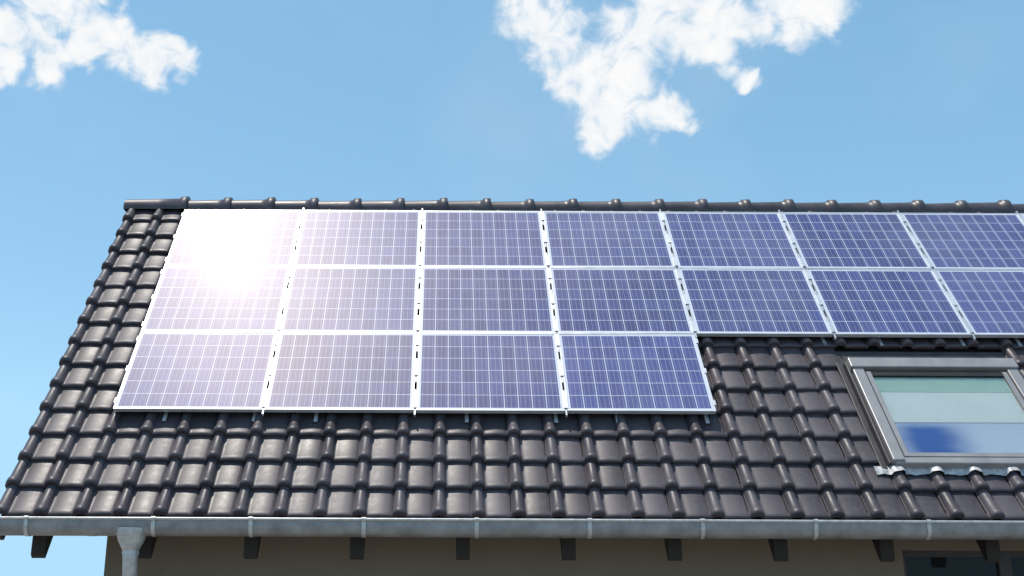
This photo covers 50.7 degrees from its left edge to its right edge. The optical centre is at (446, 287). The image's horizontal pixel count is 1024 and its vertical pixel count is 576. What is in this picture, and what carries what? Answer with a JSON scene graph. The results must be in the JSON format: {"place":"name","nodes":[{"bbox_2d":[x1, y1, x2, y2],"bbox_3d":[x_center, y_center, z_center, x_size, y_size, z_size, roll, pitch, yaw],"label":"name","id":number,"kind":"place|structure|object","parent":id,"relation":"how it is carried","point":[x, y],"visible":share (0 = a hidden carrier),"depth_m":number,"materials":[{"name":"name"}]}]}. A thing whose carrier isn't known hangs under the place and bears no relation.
{"place":"outdoors","nodes":[
{"label":"outdoors","id":0,"kind":"place"},
{"bbox_2d":[0,0,198,90],"bbox_3d":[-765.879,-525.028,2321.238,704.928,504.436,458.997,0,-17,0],"label":"cloud","id":1,"kind":"structure","parent":0,"point":[152,58],"depth_m":2310.11,"materials":[{"name":"white"}]},
{"bbox_2d":[0,0,1023,575],"label":"sky","id":2,"kind":"structure","parent":0,"point":[284,100],"materials":[{"name":"blue"}]},
{"bbox_2d":[505,0,845,157],"bbox_3d":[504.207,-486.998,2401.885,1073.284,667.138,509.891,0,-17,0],"label":"cloud","id":3,"kind":"structure","parent":0,"point":[605,86],"depth_m":2412.43,"materials":[{"name":"white"}]},
{"label":"ground","id":4,"kind":"structure","parent":0,"visible":0},
{"bbox_2d":[115,527,145,575],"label":"downpipe","id":5,"kind":"object","parent":4,"relation":"on","point":[131,540],"visible":0.97,"depth_m":7.92,"materials":[{"name":"metal"}]},
{"bbox_2d":[104,536,1023,575],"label":"rendered walls","id":6,"kind":"structure","parent":4,"relation":"on","point":[279,556],"depth_m":8.52,"materials":[{"name":"paint"}]},
{"bbox_2d":[0,337,1023,539],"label":"roof deck","id":7,"kind":"structure","parent":6,"relation":"attached to","point":[903,349],"depth_m":8.80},
{"bbox_2d":[0,208,1023,520],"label":"tiled roof front","id":8,"kind":"structure","parent":7,"relation":"attached to","point":[88,452],"depth_m":8.59,"materials":[{"name":"tile"}]},
{"bbox_2d":[0,516,1023,539],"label":"rain gutter","id":9,"kind":"object","parent":8,"relation":"attached to","point":[587,528],"visible":1,"depth_m":7.96,"materials":[{"name":"metal"}]},
{"bbox_2d":[114,208,1023,423],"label":"solar mounting rails","id":10,"kind":"object","parent":8,"relation":"attached to","point":[557,339],"visible":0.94,"depth_m":10.02,"materials":[{"name":"silver metal"}]},
{"bbox_2d":[113,331,277,411],"bbox_3d":[-2.138,0.709,9.303,1.230,0.831,0.616,0,-17,0],"label":"solar panel","id":11,"kind":"object","parent":10,"relation":"attached to","point":[197,371],"visible":1,"depth_m":9.25,"materials":[{"name":"blue glass"}]},
{"bbox_2d":[141,266,290,331],"bbox_3d":[-2.136,0.103,10.106,1.230,0.831,0.616,0,-17,0],"label":"solar panel","id":12,"kind":"object","parent":10,"relation":"attached to","point":[218,299],"visible":1,"depth_m":10.07,"materials":[{"name":"blue glass"}]},
{"bbox_2d":[165,210,301,265],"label":"solar panel","id":13,"kind":"object","parent":10,"relation":"attached to","point":[235,237],"visible":1,"depth_m":10.88,"materials":[{"name":"glass"}]},
{"bbox_2d":[265,332,416,412],"bbox_3d":[-0.887,0.715,9.303,1.230,0.831,0.616,0,-17,0],"label":"solar panel","id":14,"kind":"object","parent":10,"relation":"attached to","point":[344,372],"visible":1,"depth_m":9.25,"materials":[{"name":"blue glass"}]},
{"bbox_2d":[280,266,418,332],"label":"solar panel","id":15,"kind":"object","parent":10,"relation":"attached to","point":[353,299],"visible":1,"depth_m":10.07,"materials":[{"name":"blue glass"}]},
{"bbox_2d":[293,210,420,266],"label":"solar panel","id":16,"kind":"object","parent":10,"relation":"attached to","point":[358,238],"visible":1,"depth_m":10.88,"materials":[{"name":"glass"}]},
{"bbox_2d":[421,211,546,266],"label":"solar panel","id":17,"kind":"object","parent":10,"relation":"attached to","point":[482,238],"visible":1,"depth_m":10.88,"materials":[{"name":"blue glass"}]},
{"bbox_2d":[419,267,555,332],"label":"solar panel","id":18,"kind":"object","parent":10,"relation":"attached to","point":[485,299],"visible":1,"depth_m":10.08,"materials":[{"name":"blue glass"}]},
{"bbox_2d":[416,333,564,413],"bbox_3d":[0.364,0.722,9.301,1.230,0.831,0.616,0,-17,0],"label":"solar panel","id":19,"kind":"object","parent":10,"relation":"attached to","point":[516,373],"visible":1,"depth_m":9.25,"materials":[{"name":"blue glass"}]},
{"bbox_2d":[543,211,675,267],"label":"solar panel","id":20,"kind":"object","parent":10,"relation":"attached to","point":[606,239],"visible":1,"depth_m":10.88,"materials":[{"name":"blue glass"}]},
{"bbox_2d":[549,267,693,334],"bbox_3d":[1.615,0.118,10.107,1.230,0.831,0.616,0,-17,0],"label":"solar panel","id":21,"kind":"object","parent":10,"relation":"attached to","point":[624,300],"visible":1,"depth_m":10.07,"materials":[{"name":"blue glass"}]},
{"bbox_2d":[558,333,715,413],"bbox_3d":[1.612,0.726,9.303,1.230,0.831,0.616,0,-17,0],"label":"solar panel","id":22,"kind":"object","parent":10,"relation":"attached to","point":[608,373],"visible":1,"depth_m":9.26,"materials":[{"name":"blue glass"}]},
{"bbox_2d":[663,212,803,268],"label":"solar panel","id":23,"kind":"object","parent":10,"relation":"attached to","point":[730,240],"visible":1,"depth_m":10.88,"materials":[{"name":"blue glass"}]},
{"bbox_2d":[678,268,832,336],"bbox_3d":[2.865,0.123,10.107,1.230,0.831,0.616,0,-17,0],"label":"solar panel","id":24,"kind":"object","parent":10,"relation":"attached to","point":[753,302],"visible":1,"depth_m":10.06,"materials":[{"name":"blue glass"}]},
{"bbox_2d":[781,212,931,268],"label":"solar panel","id":25,"kind":"object","parent":10,"relation":"attached to","point":[850,240],"visible":1,"depth_m":10.88,"materials":[{"name":"blue glass"}]},
{"bbox_2d":[806,269,971,337],"bbox_3d":[4.116,0.130,10.106,1.230,0.831,0.616,0,-17,0],"label":"solar panel","id":26,"kind":"object","parent":10,"relation":"attached to","point":[917,303],"visible":1,"depth_m":10.06,"materials":[{"name":"blue glass"}]},
{"bbox_2d":[902,213,1023,269],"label":"solar panel","id":27,"kind":"object","parent":10,"relation":"attached to","point":[971,240],"visible":1,"depth_m":10.91,"materials":[{"name":"blue glass"}]},
{"bbox_2d":[934,269,1023,337],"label":"solar panel","id":28,"kind":"object","parent":10,"relation":"attached to","point":[990,303],"visible":1,"depth_m":10.13,"materials":[{"name":"blue glass"}]},
{"bbox_2d":[827,352,1023,471],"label":"roof window","id":29,"kind":"structure","parent":8,"relation":"in","point":[852,368],"depth_m":9.26,"materials":[{"name":"grey metal"}]},
{"bbox_2d":[865,371,1023,457],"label":"roof window sash","id":30,"kind":"object","parent":29,"relation":"in","point":[954,414],"visible":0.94,"depth_m":8.94,"materials":[{"name":"clear glass"}]},
{"bbox_2d":[874,465,1023,475],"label":"roof window apron","id":31,"kind":"object","parent":29,"relation":"attached to","point":[892,469],"visible":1,"depth_m":8.47,"materials":[{"name":"silver metal"}]},
{"bbox_2d":[123,196,1023,212],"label":"ridge tiles","id":32,"kind":"object","parent":7,"relation":"on","point":[743,205],"visible":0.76,"depth_m":11.44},
{"bbox_2d":[31,536,1000,561],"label":"rafters","id":33,"kind":"object","parent":6,"relation":"attached to","point":[989,549],"visible":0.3,"depth_m":8.21,"materials":[{"name":"brown wood"}]},
{"bbox_2d":[902,551,1023,575],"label":"wall window","id":34,"kind":"structure","parent":6,"relation":"attached to","point":[948,563],"depth_m":8.65,"materials":[{"name":"black glass"}]}
]}

